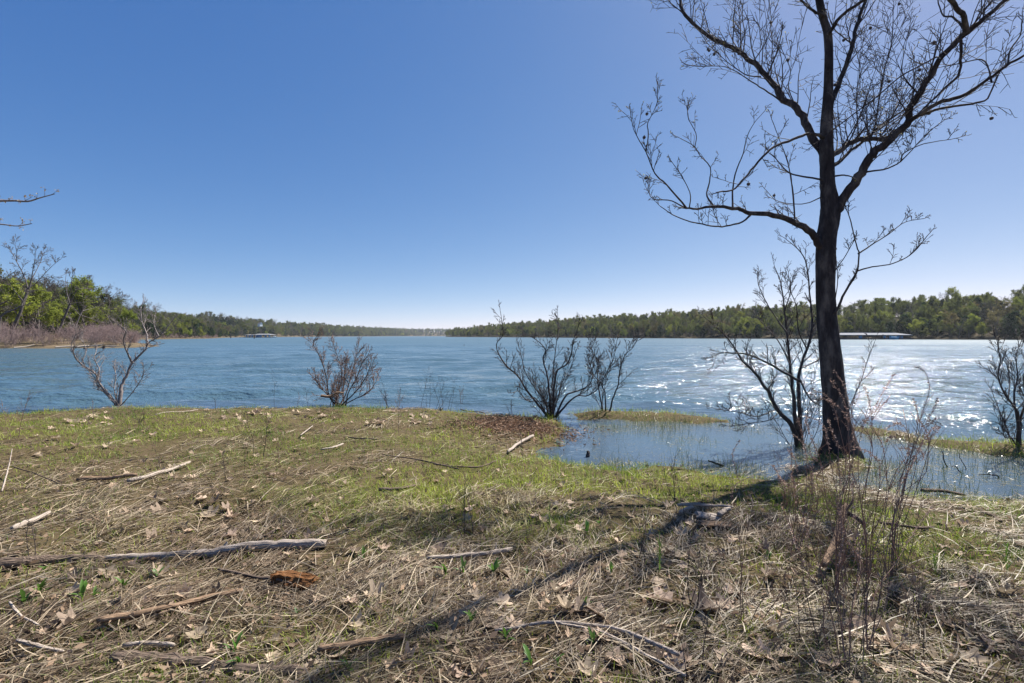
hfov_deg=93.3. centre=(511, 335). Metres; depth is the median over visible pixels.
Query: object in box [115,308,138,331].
leafy tree
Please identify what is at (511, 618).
fallen leaf
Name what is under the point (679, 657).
fallen leaf
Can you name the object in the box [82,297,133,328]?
bare tree
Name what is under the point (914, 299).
budding tree
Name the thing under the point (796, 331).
budding tree
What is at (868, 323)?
budding tree
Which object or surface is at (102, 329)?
brush shrub
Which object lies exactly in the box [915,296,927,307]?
budding tree
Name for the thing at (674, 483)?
sapling
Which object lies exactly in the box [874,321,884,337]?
budding tree
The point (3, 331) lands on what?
brush shrub
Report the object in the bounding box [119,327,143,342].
brush shrub
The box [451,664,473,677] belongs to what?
fallen leaf
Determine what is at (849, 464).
red weed
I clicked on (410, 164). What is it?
sky
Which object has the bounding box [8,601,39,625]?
stick
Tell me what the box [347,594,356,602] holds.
fallen leaf
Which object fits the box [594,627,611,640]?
fallen leaf
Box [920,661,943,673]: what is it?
fallen leaf
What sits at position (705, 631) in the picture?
dead weed
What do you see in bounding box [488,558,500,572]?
sprout
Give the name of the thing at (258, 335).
boat dock
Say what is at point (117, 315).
bare tree
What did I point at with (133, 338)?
brush shrub
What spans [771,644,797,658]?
fallen leaf
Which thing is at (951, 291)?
leafy tree
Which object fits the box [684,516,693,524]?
fallen leaf
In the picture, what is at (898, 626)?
fallen leaf
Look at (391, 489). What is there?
stick
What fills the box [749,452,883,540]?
dead weed
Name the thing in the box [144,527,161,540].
fallen leaf
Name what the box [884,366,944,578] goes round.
red weed
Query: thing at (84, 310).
leaning tree
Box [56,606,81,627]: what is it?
fallen leaf
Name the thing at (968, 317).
cedar tree
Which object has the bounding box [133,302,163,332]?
bare tree
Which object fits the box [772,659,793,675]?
fallen leaf
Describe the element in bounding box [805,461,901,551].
dead weed
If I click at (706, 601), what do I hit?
fallen leaf
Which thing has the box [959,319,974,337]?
budding tree
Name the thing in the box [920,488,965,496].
stick
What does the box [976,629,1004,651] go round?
fallen leaf
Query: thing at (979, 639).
fallen leaf
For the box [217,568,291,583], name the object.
stick
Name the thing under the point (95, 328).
brush shrub
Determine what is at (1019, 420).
shrub
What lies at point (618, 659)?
fallen leaf
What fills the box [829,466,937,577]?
dead weed
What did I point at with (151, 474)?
stick
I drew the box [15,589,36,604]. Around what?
sprout
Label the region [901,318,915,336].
cedar tree
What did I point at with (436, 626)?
sprout
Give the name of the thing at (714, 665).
fallen leaf
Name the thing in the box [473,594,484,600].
fallen leaf
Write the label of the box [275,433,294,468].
dead weed
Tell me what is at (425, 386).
dead weed
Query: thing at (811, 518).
dead weed
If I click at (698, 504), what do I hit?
stick
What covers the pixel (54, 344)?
hillside
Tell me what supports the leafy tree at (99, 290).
on the hillside at (54, 344)
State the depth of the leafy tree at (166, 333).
257.72 m
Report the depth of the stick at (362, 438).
7.05 m
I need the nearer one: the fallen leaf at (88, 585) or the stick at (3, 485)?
the fallen leaf at (88, 585)
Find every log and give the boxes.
[0,554,104,569]
[76,473,137,480]
[104,539,326,561]
[107,650,308,679]
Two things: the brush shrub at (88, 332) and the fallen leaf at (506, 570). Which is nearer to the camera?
the fallen leaf at (506, 570)
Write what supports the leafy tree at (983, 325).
on the hillside at (975, 335)
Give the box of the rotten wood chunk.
[270,570,320,590]
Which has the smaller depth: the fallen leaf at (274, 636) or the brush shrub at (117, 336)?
the fallen leaf at (274, 636)
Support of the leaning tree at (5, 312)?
on the hillside at (54, 344)
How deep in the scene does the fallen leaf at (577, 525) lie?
3.87 m
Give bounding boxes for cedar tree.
[70,297,97,328]
[94,293,114,326]
[146,319,153,336]
[151,326,161,337]
[177,328,182,337]
[676,326,682,335]
[745,322,751,335]
[753,324,763,336]
[873,318,882,332]
[885,322,896,335]
[897,314,908,333]
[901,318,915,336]
[959,316,974,332]
[995,300,1004,319]
[1003,313,1021,334]
[1009,326,1020,337]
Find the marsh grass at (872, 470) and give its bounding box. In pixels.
[577,413,1023,502]
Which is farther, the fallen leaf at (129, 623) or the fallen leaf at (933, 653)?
the fallen leaf at (129, 623)
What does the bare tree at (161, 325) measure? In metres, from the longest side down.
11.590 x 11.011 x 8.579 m
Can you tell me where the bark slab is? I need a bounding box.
[697,520,732,527]
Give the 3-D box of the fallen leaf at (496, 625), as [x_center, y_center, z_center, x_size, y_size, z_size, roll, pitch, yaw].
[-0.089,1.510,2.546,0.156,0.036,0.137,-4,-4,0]
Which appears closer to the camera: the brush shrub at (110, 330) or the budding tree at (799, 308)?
the brush shrub at (110, 330)
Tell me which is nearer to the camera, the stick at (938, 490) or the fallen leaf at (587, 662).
the fallen leaf at (587, 662)
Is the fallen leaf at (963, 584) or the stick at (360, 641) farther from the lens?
the fallen leaf at (963, 584)
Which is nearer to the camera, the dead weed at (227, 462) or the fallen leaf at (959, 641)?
the fallen leaf at (959, 641)
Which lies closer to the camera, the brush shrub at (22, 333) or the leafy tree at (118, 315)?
the brush shrub at (22, 333)
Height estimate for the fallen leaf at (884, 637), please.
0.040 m
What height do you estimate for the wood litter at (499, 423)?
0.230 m
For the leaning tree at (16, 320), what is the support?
on the hillside at (54, 344)
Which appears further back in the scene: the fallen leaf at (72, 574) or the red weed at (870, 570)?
the fallen leaf at (72, 574)
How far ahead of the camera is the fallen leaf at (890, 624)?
2.48 m
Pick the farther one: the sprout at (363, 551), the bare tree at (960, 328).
the bare tree at (960, 328)
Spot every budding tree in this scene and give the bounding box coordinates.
[0,187,58,228]
[37,282,57,333]
[47,284,69,331]
[94,299,123,325]
[96,296,122,308]
[132,304,154,335]
[148,312,166,325]
[692,320,705,332]
[715,311,726,319]
[715,323,724,335]
[762,314,776,334]
[791,307,805,321]
[794,326,802,336]
[838,319,846,332]
[857,313,874,336]
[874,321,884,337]
[881,307,895,315]
[885,297,895,308]
[905,296,919,313]
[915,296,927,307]
[944,294,962,308]
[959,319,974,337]
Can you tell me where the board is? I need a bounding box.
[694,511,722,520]
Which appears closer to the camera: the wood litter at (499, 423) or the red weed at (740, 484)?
the red weed at (740, 484)
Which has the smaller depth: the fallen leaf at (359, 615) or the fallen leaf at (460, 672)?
the fallen leaf at (460, 672)
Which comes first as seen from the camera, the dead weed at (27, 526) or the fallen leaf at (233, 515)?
the dead weed at (27, 526)
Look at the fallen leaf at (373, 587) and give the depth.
2.83 m
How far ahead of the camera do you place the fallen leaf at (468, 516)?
4.11 m
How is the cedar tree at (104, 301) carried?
on the hillside at (54, 344)
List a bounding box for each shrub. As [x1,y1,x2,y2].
[0,319,8,341]
[0,331,29,346]
[1,321,20,340]
[2,325,31,343]
[4,320,56,343]
[9,325,31,341]
[26,331,53,345]
[45,321,86,343]
[62,324,84,339]
[67,294,176,405]
[72,321,108,339]
[82,324,93,339]
[84,331,107,344]
[86,324,107,341]
[92,323,131,342]
[99,321,128,341]
[103,326,136,344]
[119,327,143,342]
[126,330,140,342]
[301,327,381,405]
[489,303,605,419]
[584,328,643,410]
[695,228,822,446]
[976,325,1023,445]
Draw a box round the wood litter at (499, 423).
[419,411,609,454]
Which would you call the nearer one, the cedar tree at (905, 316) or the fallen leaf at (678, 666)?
the fallen leaf at (678, 666)
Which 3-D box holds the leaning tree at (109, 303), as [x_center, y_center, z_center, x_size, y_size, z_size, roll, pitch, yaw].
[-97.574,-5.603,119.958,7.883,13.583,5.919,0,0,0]
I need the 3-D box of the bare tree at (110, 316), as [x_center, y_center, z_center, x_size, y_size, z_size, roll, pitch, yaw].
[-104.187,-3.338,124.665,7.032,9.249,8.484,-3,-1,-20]
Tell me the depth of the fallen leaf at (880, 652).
2.27 m
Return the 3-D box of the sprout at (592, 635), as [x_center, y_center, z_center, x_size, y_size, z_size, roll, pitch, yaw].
[0.406,1.462,2.359,0.080,0.072,0.050,0,0,20]
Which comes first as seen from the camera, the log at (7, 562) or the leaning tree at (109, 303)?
the log at (7, 562)
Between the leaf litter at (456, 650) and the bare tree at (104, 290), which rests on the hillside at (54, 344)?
the bare tree at (104, 290)
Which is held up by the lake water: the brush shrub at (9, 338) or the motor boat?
the motor boat
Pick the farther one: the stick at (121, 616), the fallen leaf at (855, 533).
the fallen leaf at (855, 533)
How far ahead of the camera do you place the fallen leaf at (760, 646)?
2.29 m
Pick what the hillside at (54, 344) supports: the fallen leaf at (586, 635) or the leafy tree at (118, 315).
the leafy tree at (118, 315)
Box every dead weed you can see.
[0,386,35,439]
[24,512,36,555]
[133,409,143,426]
[219,442,252,479]
[240,406,271,456]
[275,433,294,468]
[378,383,388,407]
[418,367,434,406]
[429,377,456,410]
[437,471,473,538]
[638,513,647,562]
[671,603,716,680]
[679,517,724,614]
[723,495,804,622]
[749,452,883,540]
[754,534,897,661]
[778,479,884,599]
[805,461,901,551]
[810,560,938,661]
[814,512,936,624]
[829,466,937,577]
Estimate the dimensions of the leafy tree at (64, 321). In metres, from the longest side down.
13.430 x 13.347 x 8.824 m
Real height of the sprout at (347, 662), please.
0.093 m
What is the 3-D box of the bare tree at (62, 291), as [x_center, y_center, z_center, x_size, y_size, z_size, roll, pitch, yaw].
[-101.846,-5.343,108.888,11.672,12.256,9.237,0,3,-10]
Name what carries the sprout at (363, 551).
on the ground at (614, 513)
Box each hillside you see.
[0,324,447,348]
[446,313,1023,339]
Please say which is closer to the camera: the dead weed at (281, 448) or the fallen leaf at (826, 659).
the fallen leaf at (826, 659)
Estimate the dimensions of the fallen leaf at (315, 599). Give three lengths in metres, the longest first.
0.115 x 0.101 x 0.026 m
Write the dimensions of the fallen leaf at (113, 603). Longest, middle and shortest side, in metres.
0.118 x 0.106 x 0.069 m
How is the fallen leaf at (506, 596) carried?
on the ground at (614, 513)
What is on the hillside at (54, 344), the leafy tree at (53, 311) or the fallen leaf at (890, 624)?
the leafy tree at (53, 311)
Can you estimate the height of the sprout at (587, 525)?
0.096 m
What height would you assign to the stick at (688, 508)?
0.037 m
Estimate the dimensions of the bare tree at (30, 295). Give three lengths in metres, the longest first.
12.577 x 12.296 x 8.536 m
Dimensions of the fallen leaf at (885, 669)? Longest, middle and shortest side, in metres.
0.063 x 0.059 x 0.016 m
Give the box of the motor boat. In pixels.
[887,336,897,339]
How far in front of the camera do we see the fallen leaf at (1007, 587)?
2.91 m
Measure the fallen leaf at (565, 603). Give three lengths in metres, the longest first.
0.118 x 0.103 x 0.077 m
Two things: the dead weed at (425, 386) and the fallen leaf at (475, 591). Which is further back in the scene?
the dead weed at (425, 386)
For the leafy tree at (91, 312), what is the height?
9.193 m
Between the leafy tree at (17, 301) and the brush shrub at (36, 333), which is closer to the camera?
the brush shrub at (36, 333)
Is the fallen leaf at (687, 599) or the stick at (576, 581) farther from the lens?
the stick at (576, 581)
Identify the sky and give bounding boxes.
[0,0,1023,331]
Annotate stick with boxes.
[1,449,11,491]
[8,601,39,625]
[10,511,50,529]
[12,466,64,485]
[15,639,64,652]
[96,588,242,623]
[122,640,175,646]
[126,461,190,481]
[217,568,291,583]
[317,622,404,651]
[320,443,343,449]
[348,436,377,439]
[378,484,415,490]
[382,454,459,468]
[426,542,512,559]
[433,461,494,467]
[495,620,679,656]
[507,435,533,452]
[560,622,685,677]
[564,569,587,595]
[677,502,732,507]
[678,505,693,513]
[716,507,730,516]
[821,500,851,567]
[848,511,862,525]
[879,522,934,528]
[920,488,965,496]
[978,507,1002,522]
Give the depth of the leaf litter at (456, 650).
2.73 m
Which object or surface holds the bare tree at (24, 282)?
on the hillside at (54, 344)
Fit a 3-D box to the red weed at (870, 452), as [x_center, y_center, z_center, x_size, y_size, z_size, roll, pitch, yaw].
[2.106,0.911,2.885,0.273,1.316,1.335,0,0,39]
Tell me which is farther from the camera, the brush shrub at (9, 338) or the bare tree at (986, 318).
the bare tree at (986, 318)
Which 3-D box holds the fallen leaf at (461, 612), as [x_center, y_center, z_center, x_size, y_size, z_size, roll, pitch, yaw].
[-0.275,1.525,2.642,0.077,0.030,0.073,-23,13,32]
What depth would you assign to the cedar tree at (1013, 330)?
212.00 m
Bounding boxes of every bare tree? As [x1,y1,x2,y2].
[0,268,25,303]
[0,268,30,283]
[0,269,39,334]
[0,300,18,317]
[1,277,48,330]
[3,269,48,327]
[16,282,67,335]
[26,274,54,335]
[32,275,63,333]
[43,286,93,334]
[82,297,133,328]
[85,290,128,312]
[91,279,113,307]
[94,306,117,325]
[101,307,143,327]
[108,300,143,333]
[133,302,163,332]
[145,317,170,336]
[955,319,967,338]
[977,308,993,324]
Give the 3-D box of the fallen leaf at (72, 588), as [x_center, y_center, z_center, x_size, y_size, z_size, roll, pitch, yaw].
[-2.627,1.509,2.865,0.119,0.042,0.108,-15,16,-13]
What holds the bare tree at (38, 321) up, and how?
on the hillside at (54, 344)
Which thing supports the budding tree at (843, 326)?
on the hillside at (975, 335)
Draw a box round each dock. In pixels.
[251,334,274,337]
[840,333,912,338]
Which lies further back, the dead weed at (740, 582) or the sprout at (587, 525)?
the sprout at (587, 525)
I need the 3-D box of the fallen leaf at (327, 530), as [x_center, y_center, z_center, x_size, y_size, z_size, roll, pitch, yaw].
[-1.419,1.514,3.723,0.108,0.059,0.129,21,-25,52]
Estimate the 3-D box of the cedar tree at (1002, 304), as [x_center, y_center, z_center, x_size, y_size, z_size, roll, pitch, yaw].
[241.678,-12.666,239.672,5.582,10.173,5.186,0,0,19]
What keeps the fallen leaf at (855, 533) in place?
on the ground at (614, 513)
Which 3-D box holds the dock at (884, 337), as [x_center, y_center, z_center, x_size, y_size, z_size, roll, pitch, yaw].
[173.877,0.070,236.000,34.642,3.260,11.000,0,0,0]
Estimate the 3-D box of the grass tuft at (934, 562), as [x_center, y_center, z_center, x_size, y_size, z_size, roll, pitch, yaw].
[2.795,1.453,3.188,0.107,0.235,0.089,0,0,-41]
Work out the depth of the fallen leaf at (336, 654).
2.28 m
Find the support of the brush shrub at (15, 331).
on the hillside at (54, 344)
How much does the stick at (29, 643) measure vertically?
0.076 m
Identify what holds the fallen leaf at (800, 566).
on the ground at (614, 513)
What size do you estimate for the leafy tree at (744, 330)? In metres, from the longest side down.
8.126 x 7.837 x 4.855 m
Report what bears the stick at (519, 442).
on the ground at (614, 513)
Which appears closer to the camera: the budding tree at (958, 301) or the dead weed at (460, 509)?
the dead weed at (460, 509)
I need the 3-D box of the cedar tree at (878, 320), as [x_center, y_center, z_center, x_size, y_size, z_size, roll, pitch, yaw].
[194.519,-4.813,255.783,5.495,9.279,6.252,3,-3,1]
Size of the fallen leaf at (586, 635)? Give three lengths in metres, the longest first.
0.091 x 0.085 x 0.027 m
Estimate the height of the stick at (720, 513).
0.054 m
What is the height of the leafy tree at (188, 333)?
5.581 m
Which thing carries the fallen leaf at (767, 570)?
on the ground at (614, 513)
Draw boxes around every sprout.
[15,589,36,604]
[34,577,49,593]
[70,579,86,597]
[90,586,98,596]
[114,577,131,587]
[150,566,164,576]
[224,631,242,651]
[226,656,243,662]
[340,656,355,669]
[357,546,366,558]
[426,622,439,630]
[435,564,449,574]
[455,556,465,572]
[463,610,476,621]
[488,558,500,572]
[500,627,514,640]
[522,643,533,664]
[581,520,588,532]
[586,626,602,642]
[607,561,613,572]
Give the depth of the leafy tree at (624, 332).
369.46 m
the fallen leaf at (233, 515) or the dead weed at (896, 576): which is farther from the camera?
the fallen leaf at (233, 515)
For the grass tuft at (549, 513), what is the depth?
3.95 m
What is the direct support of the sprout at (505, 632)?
on the ground at (614, 513)
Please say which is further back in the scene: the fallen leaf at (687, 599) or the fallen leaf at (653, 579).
the fallen leaf at (653, 579)
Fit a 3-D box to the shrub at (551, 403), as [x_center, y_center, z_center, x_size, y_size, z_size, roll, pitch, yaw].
[0.740,0.541,10.229,2.677,2.484,1.908,0,0,-15]
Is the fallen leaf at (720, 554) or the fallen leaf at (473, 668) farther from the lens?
the fallen leaf at (720, 554)
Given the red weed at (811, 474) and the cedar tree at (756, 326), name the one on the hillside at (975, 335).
the cedar tree at (756, 326)
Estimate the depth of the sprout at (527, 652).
2.24 m
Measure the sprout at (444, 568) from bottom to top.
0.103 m
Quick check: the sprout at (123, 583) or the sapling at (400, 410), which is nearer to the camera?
the sprout at (123, 583)
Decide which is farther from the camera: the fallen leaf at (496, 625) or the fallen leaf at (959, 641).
the fallen leaf at (496, 625)
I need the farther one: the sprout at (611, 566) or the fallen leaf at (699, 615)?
the sprout at (611, 566)
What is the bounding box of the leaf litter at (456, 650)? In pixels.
[0,420,1023,682]
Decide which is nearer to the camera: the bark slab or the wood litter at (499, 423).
the bark slab
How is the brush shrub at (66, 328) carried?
on the hillside at (54, 344)
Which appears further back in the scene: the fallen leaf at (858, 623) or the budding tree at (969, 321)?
the budding tree at (969, 321)
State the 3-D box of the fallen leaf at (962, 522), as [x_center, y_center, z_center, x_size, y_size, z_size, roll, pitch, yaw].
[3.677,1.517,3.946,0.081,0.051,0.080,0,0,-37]
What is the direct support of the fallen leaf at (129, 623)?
on the ground at (614, 513)
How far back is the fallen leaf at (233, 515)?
4.16 m
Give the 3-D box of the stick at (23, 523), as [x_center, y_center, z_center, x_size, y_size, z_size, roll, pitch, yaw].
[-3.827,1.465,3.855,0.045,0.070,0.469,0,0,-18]
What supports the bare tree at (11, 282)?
on the hillside at (54, 344)
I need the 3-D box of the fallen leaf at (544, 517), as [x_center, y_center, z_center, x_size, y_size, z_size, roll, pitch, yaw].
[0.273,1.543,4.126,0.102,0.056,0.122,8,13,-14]
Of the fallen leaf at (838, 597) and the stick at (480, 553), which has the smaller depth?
the fallen leaf at (838, 597)
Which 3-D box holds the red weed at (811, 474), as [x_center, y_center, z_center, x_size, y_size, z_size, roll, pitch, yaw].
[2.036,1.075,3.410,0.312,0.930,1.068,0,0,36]
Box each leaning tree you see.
[0,234,68,339]
[0,287,34,337]
[56,266,103,334]
[64,293,105,329]
[102,286,130,323]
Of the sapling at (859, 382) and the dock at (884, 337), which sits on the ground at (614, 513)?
the sapling at (859, 382)
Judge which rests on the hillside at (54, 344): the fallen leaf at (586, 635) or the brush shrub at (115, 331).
the brush shrub at (115, 331)
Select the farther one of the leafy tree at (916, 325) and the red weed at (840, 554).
the leafy tree at (916, 325)
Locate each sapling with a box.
[395,390,402,426]
[659,454,685,517]
[839,323,883,444]
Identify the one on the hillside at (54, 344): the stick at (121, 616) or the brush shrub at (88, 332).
the brush shrub at (88, 332)
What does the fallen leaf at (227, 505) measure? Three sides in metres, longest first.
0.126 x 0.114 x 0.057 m
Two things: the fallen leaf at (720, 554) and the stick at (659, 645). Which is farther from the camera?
the fallen leaf at (720, 554)
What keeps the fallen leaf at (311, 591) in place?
on the ground at (614, 513)
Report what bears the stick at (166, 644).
on the ground at (614, 513)
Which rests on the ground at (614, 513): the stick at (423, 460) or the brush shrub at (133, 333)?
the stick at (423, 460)
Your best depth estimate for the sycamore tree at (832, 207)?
6.86 m
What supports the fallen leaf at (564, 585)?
on the ground at (614, 513)
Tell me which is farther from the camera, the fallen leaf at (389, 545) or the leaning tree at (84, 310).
the leaning tree at (84, 310)
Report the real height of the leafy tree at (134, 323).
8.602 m
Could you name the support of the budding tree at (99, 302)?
on the hillside at (54, 344)
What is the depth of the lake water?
16.95 m
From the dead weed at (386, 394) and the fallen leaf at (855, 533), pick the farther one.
the dead weed at (386, 394)
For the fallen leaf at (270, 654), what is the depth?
2.34 m
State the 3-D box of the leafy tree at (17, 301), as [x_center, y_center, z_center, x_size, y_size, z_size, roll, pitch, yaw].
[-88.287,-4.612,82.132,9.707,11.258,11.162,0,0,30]
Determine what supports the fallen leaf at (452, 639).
on the ground at (614, 513)
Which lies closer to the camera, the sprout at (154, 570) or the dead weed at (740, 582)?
the dead weed at (740, 582)
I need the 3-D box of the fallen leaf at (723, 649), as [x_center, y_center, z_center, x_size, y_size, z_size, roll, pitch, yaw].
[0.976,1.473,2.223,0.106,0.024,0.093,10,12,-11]
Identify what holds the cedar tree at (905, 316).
on the hillside at (975, 335)
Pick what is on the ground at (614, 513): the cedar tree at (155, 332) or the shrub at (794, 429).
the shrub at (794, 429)
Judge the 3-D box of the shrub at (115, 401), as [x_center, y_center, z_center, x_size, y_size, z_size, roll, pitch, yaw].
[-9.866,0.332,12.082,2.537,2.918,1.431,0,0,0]
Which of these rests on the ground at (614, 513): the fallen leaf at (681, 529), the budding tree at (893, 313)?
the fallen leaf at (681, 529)
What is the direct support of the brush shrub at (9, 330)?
on the hillside at (54, 344)
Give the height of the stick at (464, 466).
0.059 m
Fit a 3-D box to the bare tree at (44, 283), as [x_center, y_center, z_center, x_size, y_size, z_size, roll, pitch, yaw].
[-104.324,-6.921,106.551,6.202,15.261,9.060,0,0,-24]
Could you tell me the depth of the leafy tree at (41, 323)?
125.25 m
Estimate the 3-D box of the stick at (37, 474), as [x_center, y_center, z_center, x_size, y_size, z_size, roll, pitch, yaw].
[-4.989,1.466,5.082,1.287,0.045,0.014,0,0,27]
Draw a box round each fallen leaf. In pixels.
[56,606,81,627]
[57,581,79,595]
[67,567,81,578]
[86,579,100,589]
[92,579,119,591]
[97,564,116,578]
[101,589,121,605]
[124,618,141,626]
[130,616,155,627]
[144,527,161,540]
[150,502,165,513]
[152,562,169,576]
[175,520,188,527]
[185,624,209,638]
[187,644,207,654]
[200,504,218,517]
[206,493,218,502]
[221,500,233,509]
[227,508,238,516]
[227,527,236,535]
[265,650,280,661]
[266,632,279,640]
[284,528,298,536]
[302,658,324,675]
[303,584,316,597]
[313,594,329,600]
[321,527,331,536]
[326,649,344,656]
[341,609,362,626]
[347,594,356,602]
[363,579,385,602]
[378,542,392,549]
[394,641,415,662]
[431,541,446,552]
[438,614,458,640]
[440,630,462,642]
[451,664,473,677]
[459,609,467,618]
[463,513,471,519]
[468,588,482,595]
[469,658,484,673]
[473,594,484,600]
[483,613,506,629]
[494,592,512,605]
[496,567,512,577]
[506,613,524,626]
[539,514,549,521]
[551,580,561,590]
[557,594,574,607]
[559,578,573,586]
[571,596,593,613]
[572,523,584,530]
[576,656,597,678]
[580,627,597,641]
[587,602,612,621]
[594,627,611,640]
[606,645,624,666]
[644,585,679,601]
[650,575,666,586]
[661,651,692,670]
[661,658,682,676]
[672,550,685,558]
[673,526,686,534]
[677,560,687,567]
[683,594,690,603]
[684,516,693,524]
[690,584,720,609]
[694,610,711,627]
[706,657,725,672]
[714,592,735,610]
[714,646,733,663]
[717,548,727,556]
[722,583,741,593]
[741,638,773,658]
[752,663,767,673]
[753,538,769,550]
[760,617,786,631]
[761,563,777,575]
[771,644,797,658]
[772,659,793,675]
[795,561,810,571]
[810,647,843,665]
[824,590,844,608]
[838,621,857,635]
[843,615,864,628]
[847,529,859,539]
[867,613,896,631]
[869,630,887,642]
[870,637,892,654]
[879,663,893,672]
[884,623,919,650]
[891,624,902,631]
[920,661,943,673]
[927,642,960,663]
[946,580,969,586]
[957,518,968,524]
[957,634,971,645]
[958,647,987,664]
[962,627,987,649]
[970,639,994,653]
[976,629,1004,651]
[993,582,1017,593]
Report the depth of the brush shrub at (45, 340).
68.11 m
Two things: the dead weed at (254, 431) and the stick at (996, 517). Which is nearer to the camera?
the stick at (996, 517)
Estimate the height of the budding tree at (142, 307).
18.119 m
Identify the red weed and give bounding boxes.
[730,440,765,525]
[772,417,827,552]
[780,446,866,675]
[804,372,864,597]
[834,426,937,653]
[841,374,894,582]
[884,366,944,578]
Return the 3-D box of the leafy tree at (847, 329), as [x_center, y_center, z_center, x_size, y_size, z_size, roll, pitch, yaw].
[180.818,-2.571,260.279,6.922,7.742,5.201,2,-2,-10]
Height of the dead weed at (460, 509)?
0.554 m
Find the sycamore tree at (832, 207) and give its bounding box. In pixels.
[612,0,1023,459]
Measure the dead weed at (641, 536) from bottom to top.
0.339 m
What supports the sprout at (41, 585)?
on the ground at (614, 513)
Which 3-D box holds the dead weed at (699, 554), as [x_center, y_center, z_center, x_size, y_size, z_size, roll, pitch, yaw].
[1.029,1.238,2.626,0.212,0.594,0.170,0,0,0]
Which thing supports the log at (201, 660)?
on the ground at (614, 513)
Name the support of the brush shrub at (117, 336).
on the hillside at (54, 344)
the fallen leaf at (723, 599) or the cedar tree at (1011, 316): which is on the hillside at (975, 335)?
the cedar tree at (1011, 316)
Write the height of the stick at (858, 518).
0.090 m
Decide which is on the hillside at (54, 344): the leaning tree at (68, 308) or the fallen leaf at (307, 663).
the leaning tree at (68, 308)
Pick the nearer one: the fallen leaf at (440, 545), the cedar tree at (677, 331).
the fallen leaf at (440, 545)
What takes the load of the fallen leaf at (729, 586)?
on the ground at (614, 513)
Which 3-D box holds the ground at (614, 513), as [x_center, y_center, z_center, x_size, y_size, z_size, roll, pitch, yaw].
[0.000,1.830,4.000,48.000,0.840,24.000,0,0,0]
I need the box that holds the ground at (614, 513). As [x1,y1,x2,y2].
[0,407,1023,682]
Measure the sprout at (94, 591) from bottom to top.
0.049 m
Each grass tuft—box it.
[546,503,552,524]
[656,533,664,571]
[930,539,941,572]
[996,537,1013,570]
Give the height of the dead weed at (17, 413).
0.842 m
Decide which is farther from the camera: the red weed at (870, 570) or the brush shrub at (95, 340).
the brush shrub at (95, 340)
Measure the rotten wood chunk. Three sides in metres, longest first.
0.299 x 0.123 x 0.101 m
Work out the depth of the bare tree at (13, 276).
104.28 m
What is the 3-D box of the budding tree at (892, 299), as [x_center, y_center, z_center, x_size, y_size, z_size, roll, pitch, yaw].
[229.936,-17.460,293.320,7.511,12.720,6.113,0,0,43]
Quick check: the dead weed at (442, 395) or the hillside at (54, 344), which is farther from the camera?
the hillside at (54, 344)
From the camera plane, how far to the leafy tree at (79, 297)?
110.47 m
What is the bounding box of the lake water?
[0,336,1023,503]
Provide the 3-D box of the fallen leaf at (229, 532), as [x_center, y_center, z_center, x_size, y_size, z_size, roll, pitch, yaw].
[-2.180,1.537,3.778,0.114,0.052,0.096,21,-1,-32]
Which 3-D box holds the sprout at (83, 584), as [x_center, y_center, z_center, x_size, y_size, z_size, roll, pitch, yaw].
[-2.481,1.450,2.759,0.080,0.096,0.093,0,0,-32]
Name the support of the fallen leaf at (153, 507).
on the ground at (614, 513)
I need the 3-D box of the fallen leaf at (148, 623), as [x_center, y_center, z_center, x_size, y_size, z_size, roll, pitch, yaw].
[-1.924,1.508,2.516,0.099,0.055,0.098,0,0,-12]
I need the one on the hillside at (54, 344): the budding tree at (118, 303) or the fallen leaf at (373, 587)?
the budding tree at (118, 303)
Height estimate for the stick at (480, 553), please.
0.111 m
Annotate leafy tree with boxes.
[0,278,40,318]
[0,304,45,324]
[1,280,71,334]
[31,311,53,335]
[43,275,116,328]
[43,296,95,333]
[49,274,104,332]
[70,303,101,327]
[104,306,138,327]
[114,310,142,329]
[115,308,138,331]
[158,323,170,336]
[177,323,186,331]
[182,329,192,334]
[619,328,628,337]
[734,316,748,335]
[735,311,744,318]
[742,326,749,336]
[746,326,755,337]
[789,320,807,330]
[842,324,852,336]
[907,319,923,336]
[945,287,965,299]
[979,322,992,336]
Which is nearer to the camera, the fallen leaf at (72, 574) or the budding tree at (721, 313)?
the fallen leaf at (72, 574)
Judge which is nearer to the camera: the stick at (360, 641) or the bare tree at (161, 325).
the stick at (360, 641)

